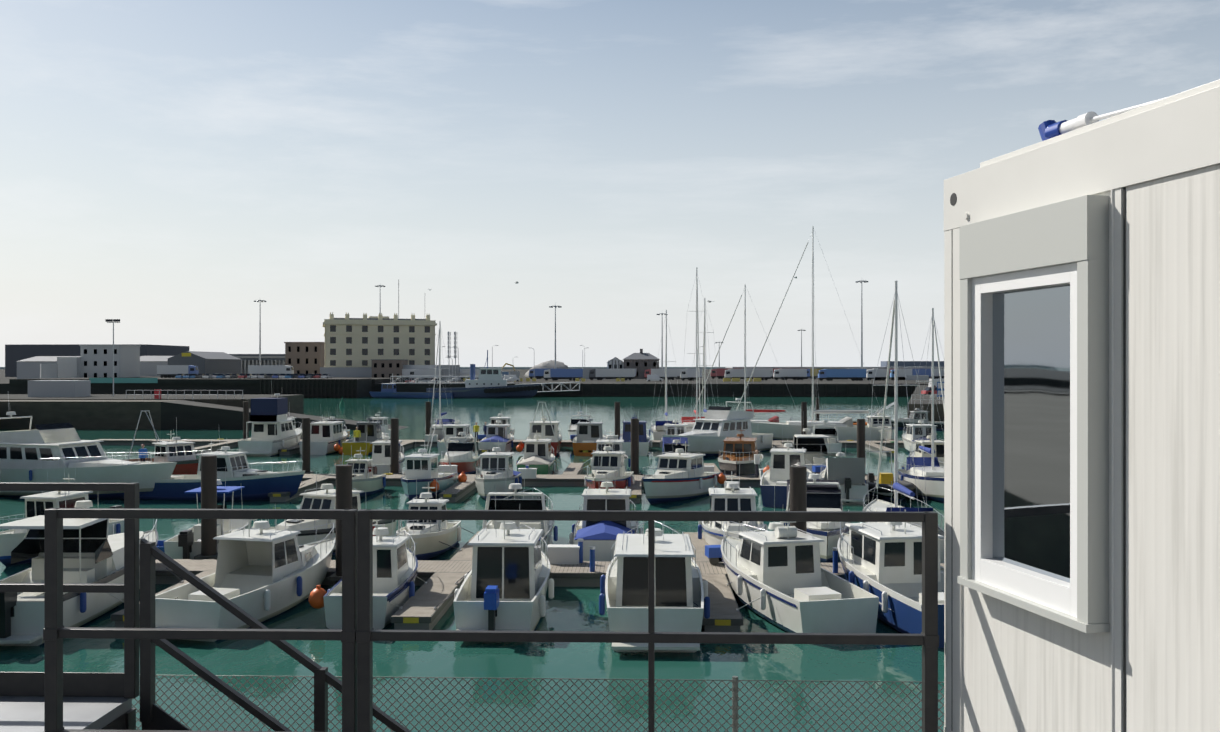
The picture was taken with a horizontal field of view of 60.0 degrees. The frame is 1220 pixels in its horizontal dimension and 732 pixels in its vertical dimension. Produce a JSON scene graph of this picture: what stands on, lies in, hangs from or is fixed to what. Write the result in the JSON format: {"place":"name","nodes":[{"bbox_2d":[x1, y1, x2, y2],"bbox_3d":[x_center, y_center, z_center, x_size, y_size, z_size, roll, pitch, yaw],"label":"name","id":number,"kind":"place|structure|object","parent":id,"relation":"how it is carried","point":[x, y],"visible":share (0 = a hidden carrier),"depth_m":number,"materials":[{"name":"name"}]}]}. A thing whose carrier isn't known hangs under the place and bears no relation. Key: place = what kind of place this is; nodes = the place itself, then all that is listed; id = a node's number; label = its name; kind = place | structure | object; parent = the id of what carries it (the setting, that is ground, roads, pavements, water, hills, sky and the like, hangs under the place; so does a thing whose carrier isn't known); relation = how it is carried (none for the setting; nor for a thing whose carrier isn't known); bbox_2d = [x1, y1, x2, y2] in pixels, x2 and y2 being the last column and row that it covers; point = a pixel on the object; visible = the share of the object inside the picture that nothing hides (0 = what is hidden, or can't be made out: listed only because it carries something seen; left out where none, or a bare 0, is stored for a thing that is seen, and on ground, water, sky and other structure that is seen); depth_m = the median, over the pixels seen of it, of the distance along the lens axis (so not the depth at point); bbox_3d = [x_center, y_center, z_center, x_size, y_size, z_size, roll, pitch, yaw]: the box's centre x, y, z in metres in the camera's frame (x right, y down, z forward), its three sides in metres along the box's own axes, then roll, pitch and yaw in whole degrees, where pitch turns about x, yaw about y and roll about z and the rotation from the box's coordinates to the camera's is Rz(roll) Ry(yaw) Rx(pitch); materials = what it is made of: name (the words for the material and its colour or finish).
{"place":"outdoors","nodes":[
{"label":"outdoors","id":0,"kind":"place"},
{"bbox_2d":[0,696,135,731],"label":"deck platform","id":1,"kind":"structure","parent":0,"point":[21,713],"depth_m":5.47,"materials":[{"name":"grey paint"}]},
{"bbox_2d":[0,482,938,731],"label":"railing","id":2,"kind":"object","parent":1,"relation":"on","point":[356,635],"depth_m":4.79,"materials":[{"name":"grey metal"}]},
{"bbox_2d":[5,342,459,380],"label":"warehouses","id":3,"kind":"structure","parent":0,"point":[31,361],"depth_m":334.40,"materials":[{"name":"grey"}]},
{"bbox_2d":[323,279,436,366],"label":"building","id":4,"kind":"structure","parent":0,"point":[358,342],"depth_m":314.46,"materials":[{"name":"beige paint"}]},
{"bbox_2d":[0,396,943,731],"bbox_3d":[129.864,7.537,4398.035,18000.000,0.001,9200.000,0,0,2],"label":"sea water","id":5,"kind":"structure","parent":0,"point":[598,664],"depth_m":27.60,"materials":[{"name":"teal liquid"}]},
{"bbox_2d":[0,453,123,566],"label":"boat","id":6,"kind":"object","parent":5,"relation":"on","point":[35,505],"visible":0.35,"depth_m":41.48,"materials":[{"name":"white plastic"}]},
{"bbox_2d":[0,473,157,645],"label":"boat","id":7,"kind":"object","parent":5,"relation":"on","point":[93,551],"visible":0.6,"depth_m":31.54,"materials":[{"name":"white plastic"}]},
{"bbox_2d":[0,401,176,498],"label":"boat","id":8,"kind":"object","parent":5,"relation":"on","point":[38,453],"visible":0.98,"depth_m":60.19,"materials":[{"name":"white plastic"}]},
{"bbox_2d":[124,410,210,474],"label":"boat","id":9,"kind":"object","parent":5,"relation":"on","point":[184,458],"visible":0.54,"depth_m":67.07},
{"bbox_2d":[164,450,251,558],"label":"boat","id":10,"kind":"object","parent":5,"relation":"on","point":[184,544],"visible":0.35,"depth_m":41.24,"materials":[{"name":"white plastic"}]},
{"bbox_2d":[139,436,304,500],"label":"boat","id":11,"kind":"object","parent":5,"relation":"on","point":[257,484],"visible":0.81,"depth_m":59.09,"materials":[{"name":"blue plastic"}]},
{"bbox_2d":[155,489,334,641],"bbox_3d":[-10.796,5.842,32.936,2.956,4.502,9.102,0,0,14],"label":"boat","id":12,"kind":"object","parent":5,"relation":"on","point":[261,575],"visible":0.85,"depth_m":32.21,"materials":[{"name":"white plastic"}]},
{"bbox_2d":[238,380,301,455],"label":"boat","id":13,"kind":"object","parent":5,"relation":"on","point":[273,430],"visible":0.96,"depth_m":90.17,"materials":[{"name":"white plastic"}]},
{"bbox_2d":[299,414,346,454],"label":"boat","id":14,"kind":"object","parent":5,"relation":"on","point":[326,436],"visible":0.79,"depth_m":91.71,"materials":[{"name":"white plastic"}]},
{"bbox_2d":[250,458,396,554],"bbox_3d":[-11.749,5.823,42.418,2.802,4.516,7.848,0,0,24],"label":"boat","id":15,"kind":"object","parent":5,"relation":"on","point":[323,499],"visible":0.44,"depth_m":42.12,"materials":[{"name":"white plastic"}]},
{"bbox_2d":[328,416,350,438],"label":"boat","id":16,"kind":"object","parent":5,"relation":"on","point":[346,430],"visible":0.25,"depth_m":107.90,"materials":[{"name":"white"}]},
{"bbox_2d":[334,413,385,454],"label":"boat","id":17,"kind":"object","parent":5,"relation":"on","point":[372,430],"visible":0.94,"depth_m":91.65,"materials":[{"name":"yellow plastic"}]},
{"bbox_2d":[309,491,417,629],"bbox_3d":[-7.072,5.952,33.133,2.511,4.206,6.918,0,0,11],"label":"boat","id":18,"kind":"object","parent":5,"relation":"on","point":[395,563],"visible":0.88,"depth_m":32.34,"materials":[{"name":"white plastic"}]},
{"bbox_2d":[345,432,385,496],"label":"boat","id":19,"kind":"object","parent":5,"relation":"on","point":[367,478],"visible":0.54,"depth_m":61.63,"materials":[{"name":"white plastic"}]},
{"bbox_2d":[368,412,390,438],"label":"boat","id":20,"kind":"object","parent":5,"relation":"on","point":[383,421],"visible":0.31,"depth_m":106.52,"materials":[{"name":"white plastic"}]},
{"bbox_2d":[371,431,404,473],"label":"boat","id":21,"kind":"object","parent":5,"relation":"on","point":[381,454],"visible":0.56,"depth_m":72.47,"materials":[{"name":"white plastic"}]},
{"bbox_2d":[369,373,452,398],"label":"ship","id":22,"kind":"object","parent":5,"relation":"on","point":[388,390],"visible":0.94,"depth_m":245.25,"materials":[{"name":"blue metal"}]},
{"bbox_2d":[396,480,460,559],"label":"boat","id":23,"kind":"object","parent":5,"relation":"on","point":[427,536],"visible":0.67,"depth_m":41.79,"materials":[{"name":"white plastic"}]},
{"bbox_2d":[401,418,466,500],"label":"boat","id":24,"kind":"object","parent":5,"relation":"on","point":[422,469],"visible":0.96,"depth_m":59.94,"materials":[{"name":"white plastic"}]},
{"bbox_2d":[425,321,460,439],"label":"boat","id":25,"kind":"object","parent":5,"relation":"on","point":[438,431],"visible":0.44,"depth_m":105.92,"materials":[{"name":"white"}]},
{"bbox_2d":[437,419,473,454],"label":"boat","id":26,"kind":"object","parent":5,"relation":"on","point":[452,430],"visible":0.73,"depth_m":91.87,"materials":[{"name":"white plastic"}]},
{"bbox_2d":[440,429,480,473],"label":"boat","id":27,"kind":"object","parent":5,"relation":"on","point":[463,458],"visible":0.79,"depth_m":72.81,"materials":[{"name":"white plastic"}]},
{"bbox_2d":[426,350,542,397],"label":"ship","id":28,"kind":"object","parent":5,"relation":"on","point":[490,383],"visible":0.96,"depth_m":248.42,"materials":[{"name":"blue"}]},
{"bbox_2d":[478,417,513,451],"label":"boat","id":29,"kind":"object","parent":5,"relation":"on","point":[494,433],"visible":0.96,"depth_m":91.87,"materials":[{"name":"white plastic"}]},
{"bbox_2d":[475,426,521,499],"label":"boat","id":30,"kind":"object","parent":5,"relation":"on","point":[493,477],"visible":0.94,"depth_m":61.03,"materials":[{"name":"white plastic"}]},
{"bbox_2d":[489,402,514,434],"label":"boat","id":31,"kind":"object","parent":5,"relation":"on","point":[504,420],"visible":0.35,"depth_m":105.38,"materials":[{"name":"white"}]},
{"bbox_2d":[453,492,553,630],"bbox_3d":[-3.108,5.822,32.792,2.850,4.526,8.666,0,0,2],"label":"boat","id":32,"kind":"object","parent":5,"relation":"on","point":[507,582],"visible":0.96,"depth_m":31.16,"materials":[{"name":"white plastic"}]},
{"bbox_2d":[482,453,557,555],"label":"boat","id":33,"kind":"object","parent":5,"relation":"on","point":[548,527],"visible":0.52,"depth_m":42.05,"materials":[{"name":"white plastic"}]},
{"bbox_2d":[98,398,943,631],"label":"marina pontoons","id":34,"kind":"object","parent":5,"relation":"on","point":[429,603],"visible":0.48,"depth_m":37.94,"materials":[{"name":"brown wood"}]},
{"bbox_2d":[517,428,554,474],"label":"boat","id":35,"kind":"object","parent":5,"relation":"on","point":[539,455],"visible":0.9,"depth_m":72.25,"materials":[{"name":"white plastic"}]},
{"bbox_2d":[516,402,561,455],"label":"boat","id":36,"kind":"object","parent":5,"relation":"on","point":[550,429],"visible":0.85,"depth_m":91.23,"materials":[{"name":"white plastic"}]},
{"bbox_2d":[568,412,589,439],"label":"boat","id":37,"kind":"object","parent":5,"relation":"on","point":[573,424],"visible":0.48,"depth_m":106.75,"materials":[{"name":"white plastic"}]},
{"bbox_2d":[572,412,606,455],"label":"boat","id":38,"kind":"object","parent":5,"relation":"on","point":[589,435],"visible":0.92,"depth_m":91.59,"materials":[{"name":"white plastic"}]},
{"bbox_2d":[569,453,642,560],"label":"boat","id":39,"kind":"object","parent":5,"relation":"on","point":[600,536],"visible":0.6,"depth_m":41.35,"materials":[{"name":"white plastic"}]},
{"bbox_2d":[585,431,633,488],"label":"boat","id":40,"kind":"object","parent":5,"relation":"on","point":[607,462],"visible":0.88,"depth_m":61.47,"materials":[{"name":"white plastic"}]},
{"bbox_2d":[591,426,630,470],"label":"boat","id":41,"kind":"object","parent":5,"relation":"on","point":[617,445],"visible":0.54,"depth_m":72.56,"materials":[{"name":"white plastic"}]},
{"bbox_2d":[619,411,651,455],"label":"boat","id":42,"kind":"object","parent":5,"relation":"on","point":[645,442],"visible":0.75,"depth_m":91.43,"materials":[{"name":"white plastic"}]},
{"bbox_2d":[599,505,709,651],"bbox_3d":[1.328,5.884,32.324,3.230,4.459,10.192,0,0,2],"label":"boat","id":43,"kind":"object","parent":5,"relation":"on","point":[681,586],"visible":0.83,"depth_m":29.99,"materials":[{"name":"white plastic"}]},
{"bbox_2d":[649,310,681,439],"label":"boat","id":44,"kind":"object","parent":5,"relation":"on","point":[658,430],"visible":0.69,"depth_m":105.23,"materials":[{"name":"white metal"}]},
{"bbox_2d":[660,420,686,447],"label":"boat","id":45,"kind":"object","parent":5,"relation":"on","point":[677,427],"visible":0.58,"depth_m":91.55,"materials":[{"name":"white plastic"}]},
{"bbox_2d":[662,435,690,453],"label":"boat","id":46,"kind":"object","parent":5,"relation":"on","point":[672,444],"visible":0.25,"depth_m":73.80,"materials":[{"name":"blue"}]},
{"bbox_2d":[642,434,725,504],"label":"boat","id":47,"kind":"object","parent":5,"relation":"on","point":[678,476],"visible":0.96,"depth_m":59.82,"materials":[{"name":"white plastic"}]},
{"bbox_2d":[678,267,712,431],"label":"boat","id":48,"kind":"object","parent":5,"relation":"on","point":[689,422],"visible":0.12,"depth_m":104.98,"materials":[{"name":"white metal"}]},
{"bbox_2d":[691,298,717,416],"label":"boat","id":49,"kind":"object","parent":5,"relation":"on","point":[704,365],"visible":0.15,"depth_m":113.30,"materials":[{"name":"white metal"}]},
{"bbox_2d":[662,397,772,456],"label":"boat","id":50,"kind":"object","parent":5,"relation":"on","point":[712,430],"visible":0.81,"depth_m":89.91,"materials":[{"name":"white plastic"}]},
{"bbox_2d":[698,462,766,558],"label":"boat","id":51,"kind":"object","parent":5,"relation":"on","point":[731,495],"visible":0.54,"depth_m":42.33,"materials":[{"name":"white plastic"}]},
{"bbox_2d":[718,415,762,475],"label":"boat","id":52,"kind":"object","parent":5,"relation":"on","point":[736,450],"visible":0.92,"depth_m":70.89,"materials":[{"name":"orange"}]},
{"bbox_2d":[691,284,799,421],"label":"boat","id":53,"kind":"object","parent":5,"relation":"on","point":[775,419],"visible":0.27,"depth_m":111.53,"materials":[{"name":"white"}]},
{"bbox_2d":[760,427,812,507],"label":"boat","id":54,"kind":"object","parent":5,"relation":"on","point":[776,472],"visible":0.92,"depth_m":60.00,"materials":[{"name":"blue"}]},
{"bbox_2d":[721,486,878,632],"bbox_3d":[5.208,5.900,33.368,3.071,4.403,8.938,0,0,-14],"label":"boat","id":55,"kind":"object","parent":5,"relation":"on","point":[791,579],"visible":1,"depth_m":31.92,"materials":[{"name":"white plastic"}]},
{"bbox_2d":[793,423,829,473],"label":"boat","id":56,"kind":"object","parent":5,"relation":"on","point":[814,446],"visible":0.35,"depth_m":71.91,"materials":[{"name":"white plastic"}]},
{"bbox_2d":[736,226,890,440],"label":"boat","id":57,"kind":"object","parent":5,"relation":"on","point":[846,429],"visible":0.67,"depth_m":103.95,"materials":[{"name":"white"}]},
{"bbox_2d":[784,466,850,562],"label":"boat","id":58,"kind":"object","parent":5,"relation":"on","point":[823,495],"visible":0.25,"depth_m":43.81,"materials":[{"name":"white plastic"}]},
{"bbox_2d":[808,414,841,455],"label":"boat","id":59,"kind":"object","parent":5,"relation":"on","point":[835,444],"visible":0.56,"depth_m":90.71,"materials":[{"name":"white plastic"}]},
{"bbox_2d":[816,449,867,503],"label":"boat","id":60,"kind":"object","parent":5,"relation":"on","point":[848,474],"visible":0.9,"depth_m":58.00,"materials":[{"name":"grey plastic"}]},
{"bbox_2d":[867,413,893,440],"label":"boat","id":61,"kind":"object","parent":5,"relation":"on","point":[890,432],"visible":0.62,"depth_m":104.62,"materials":[{"name":"white plastic"}]},
{"bbox_2d":[865,451,914,502],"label":"boat","id":62,"kind":"object","parent":5,"relation":"on","point":[885,479],"visible":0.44,"depth_m":59.84,"materials":[{"name":"grey"}]},
{"bbox_2d":[837,481,943,647],"bbox_3d":[8.940,5.831,33.094,3.219,4.564,9.592,0,0,-7],"label":"boat","id":63,"kind":"object","parent":5,"relation":"on","point":[882,561],"visible":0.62,"depth_m":31.97,"materials":[{"name":"blue"}]},
{"bbox_2d":[862,281,943,562],"bbox_3d":[11.829,2.285,43.591,3.070,11.632,8.938,0,0,4],"label":"boat","id":64,"kind":"object","parent":5,"relation":"on","point":[877,504],"visible":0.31,"depth_m":43.66,"materials":[{"name":"white"}]},
{"bbox_2d":[885,406,943,429],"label":"boat","id":65,"kind":"object","parent":5,"relation":"on","point":[917,414],"visible":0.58,"depth_m":124.05,"materials":[{"name":"white plastic"}]},
{"bbox_2d":[902,420,936,451],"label":"boat","id":66,"kind":"object","parent":5,"relation":"on","point":[925,430],"visible":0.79,"depth_m":90.74,"materials":[{"name":"white plastic"}]},
{"bbox_2d":[898,308,943,502],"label":"boat","id":67,"kind":"object","parent":5,"relation":"on","point":[932,478],"visible":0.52,"depth_m":60.87,"materials":[{"name":"white plastic"}]},
{"bbox_2d":[909,435,943,467],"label":"boat","id":68,"kind":"object","parent":5,"relation":"on","point":[939,448],"visible":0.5,"depth_m":71.41,"materials":[{"name":"white plastic"}]},
{"bbox_2d":[0,367,943,429],"bbox_3d":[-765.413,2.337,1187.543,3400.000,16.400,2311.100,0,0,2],"label":"harbour quays","id":69,"kind":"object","parent":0,"point":[101,407],"visible":0.42,"depth_m":248.40,"materials":[{"name":"grey concrete"}]},
{"bbox_2d":[105,319,119,396],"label":"floodlight mast","id":70,"kind":"object","parent":69,"relation":"on","point":[113,321],"depth_m":141.91,"materials":[{"name":"grey"}]},
{"bbox_2d":[157,365,198,377],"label":"white truck","id":71,"kind":"object","parent":69,"relation":"on","point":[168,371],"visible":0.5,"depth_m":292.55,"materials":[{"name":"white"}]},
{"bbox_2d":[126,390,242,398],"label":"railing","id":72,"kind":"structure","parent":69,"relation":"on","point":[184,394],"depth_m":132.06,"materials":[{"name":"metal"}]},
{"bbox_2d":[254,300,265,364],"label":"light pole","id":73,"kind":"object","parent":69,"relation":"on","point":[260,332],"visible":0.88,"depth_m":343.30,"materials":[{"name":"grey"}]},
{"bbox_2d":[248,365,293,374],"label":"white truck","id":74,"kind":"object","parent":69,"relation":"on","point":[269,369],"visible":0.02,"depth_m":301.85,"materials":[{"name":"white metal"}]},
{"bbox_2d":[28,371,760,406],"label":"site cabins","id":75,"kind":"object","parent":69,"relation":"on","point":[59,388],"visible":0.75,"depth_m":140.27,"materials":[{"name":"blue"}]},
{"bbox_2d":[409,369,441,379],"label":"truck","id":76,"kind":"object","parent":69,"relation":"on","point":[422,372],"visible":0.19,"depth_m":301.70,"materials":[{"name":"white metal"}]},
{"bbox_2d":[448,332,455,381],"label":"lattice tower","id":77,"kind":"structure","parent":69,"relation":"on","point":[450,347],"depth_m":291.22,"materials":[{"name":"grey"}]},
{"bbox_2d":[391,376,513,383],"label":"railing","id":78,"kind":"object","parent":69,"relation":"on","point":[411,382],"visible":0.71,"depth_m":262.20,"materials":[{"name":"metal"}]},
{"bbox_2d":[460,369,479,380],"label":"truck","id":79,"kind":"object","parent":69,"relation":"on","point":[464,372],"visible":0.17,"depth_m":306.09,"materials":[{"name":"white"}]},
{"bbox_2d":[529,369,547,378],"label":"truck","id":80,"kind":"object","parent":69,"relation":"on","point":[537,373],"visible":0.52,"depth_m":356.20,"materials":[{"name":"blue"}]},
{"bbox_2d":[524,360,568,377],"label":"mound aggregate","id":81,"kind":"object","parent":69,"relation":"on","point":[550,365],"visible":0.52,"depth_m":378.41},
{"bbox_2d":[515,382,579,391],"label":"gangway","id":82,"kind":"object","parent":69,"relation":"on","point":[543,385],"visible":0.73,"depth_m":256.31,"materials":[{"name":"grey paint"}]},
{"bbox_2d":[549,305,561,368],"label":"light pole","id":83,"kind":"object","parent":69,"relation":"on","point":[555,306],"visible":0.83,"depth_m":330.42,"materials":[{"name":"grey"}]},
{"bbox_2d":[544,369,582,380],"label":"truck","id":84,"kind":"object","parent":69,"relation":"on","point":[557,374],"visible":0.92,"depth_m":317.39,"materials":[{"name":"blue metal"}]},
{"bbox_2d":[589,369,634,379],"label":"truck","id":85,"kind":"object","parent":69,"relation":"on","point":[601,374],"visible":0.96,"depth_m":323.97,"materials":[{"name":"white metal"}]},
{"bbox_2d":[644,369,676,379],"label":"truck","id":86,"kind":"object","parent":69,"relation":"on","point":[672,373],"visible":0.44,"depth_m":330.50,"materials":[{"name":"white metal"}]},
{"bbox_2d":[680,369,701,380],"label":"truck","id":87,"kind":"object","parent":69,"relation":"on","point":[685,374],"visible":0.9,"depth_m":316.27,"materials":[{"name":"white metal"}]},
{"bbox_2d":[711,369,727,378],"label":"truck","id":88,"kind":"object","parent":69,"relation":"on","point":[719,373],"visible":0.56,"depth_m":360.92,"materials":[{"name":"red"}]},
{"bbox_2d":[725,369,770,379],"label":"truck","id":89,"kind":"object","parent":69,"relation":"on","point":[763,374],"visible":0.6,"depth_m":322.72,"materials":[{"name":"white metal"}]},
{"bbox_2d":[773,369,806,379],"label":"truck","id":90,"kind":"object","parent":69,"relation":"on","point":[793,374],"visible":1,"depth_m":329.32,"materials":[{"name":"white metal"}]},
{"bbox_2d":[818,369,865,380],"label":"truck","id":91,"kind":"object","parent":69,"relation":"on","point":[852,374],"visible":1,"depth_m":314.94,"materials":[{"name":"blue metal"}]},
{"bbox_2d":[855,280,867,368],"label":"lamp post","id":92,"kind":"object","parent":69,"relation":"on","point":[861,281],"visible":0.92,"depth_m":332.59,"materials":[{"name":"grey metal"}]},
{"bbox_2d":[866,369,886,379],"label":"truck","id":93,"kind":"object","parent":69,"relation":"on","point":[881,374],"visible":0.92,"depth_m":321.57,"materials":[{"name":"white metal"}]},
{"bbox_2d":[890,369,911,379],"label":"truck","id":94,"kind":"object","parent":69,"relation":"on","point":[902,373],"visible":0.83,"depth_m":328.30,"materials":[{"name":"white metal"}]},
{"bbox_2d":[912,369,930,376],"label":"truck back","id":95,"kind":"object","parent":69,"relation":"on","point":[923,371],"visible":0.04,"depth_m":341.01,"materials":[{"name":"blue"}]},
{"bbox_2d":[921,387,936,394],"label":"car","id":96,"kind":"object","parent":69,"relation":"on","point":[928,390],"visible":0.46,"depth_m":168.10,"materials":[{"name":"red paint"}]},
{"bbox_2d":[929,369,943,378],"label":"truck","id":97,"kind":"object","parent":69,"relation":"on","point":[936,374],"visible":0.23,"depth_m":349.39,"materials":[{"name":"white"}]},
{"bbox_2d":[0,0,1219,366],"label":"sky","id":98,"kind":"structure","parent":0,"point":[169,168],"materials":[{"name":"blue"}]},
{"bbox_2d":[579,349,943,379],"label":"quay buildings","id":99,"kind":"structure","parent":0,"point":[641,362],"depth_m":361.20,"materials":[{"name":"grey paint"}]},
{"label":"quay ground","id":100,"kind":"structure","parent":0,"visible":0},
{"bbox_2d":[140,538,410,731],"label":"steel stair","id":101,"kind":"object","parent":100,"relation":"on","point":[153,716],"visible":0.78,"depth_m":5.64,"materials":[{"name":"grey metal"}]},
{"bbox_2d":[132,675,943,731],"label":"chain link fence","id":102,"kind":"object","parent":100,"relation":"on","point":[734,706],"visible":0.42,"depth_m":8.36,"materials":[{"name":"grey metal"}]},
{"bbox_2d":[944,79,1219,731],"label":"portable cabin","id":103,"kind":"object","parent":100,"relation":"on","point":[1082,423],"visible":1,"depth_m":3.69,"materials":[{"name":"metal"}]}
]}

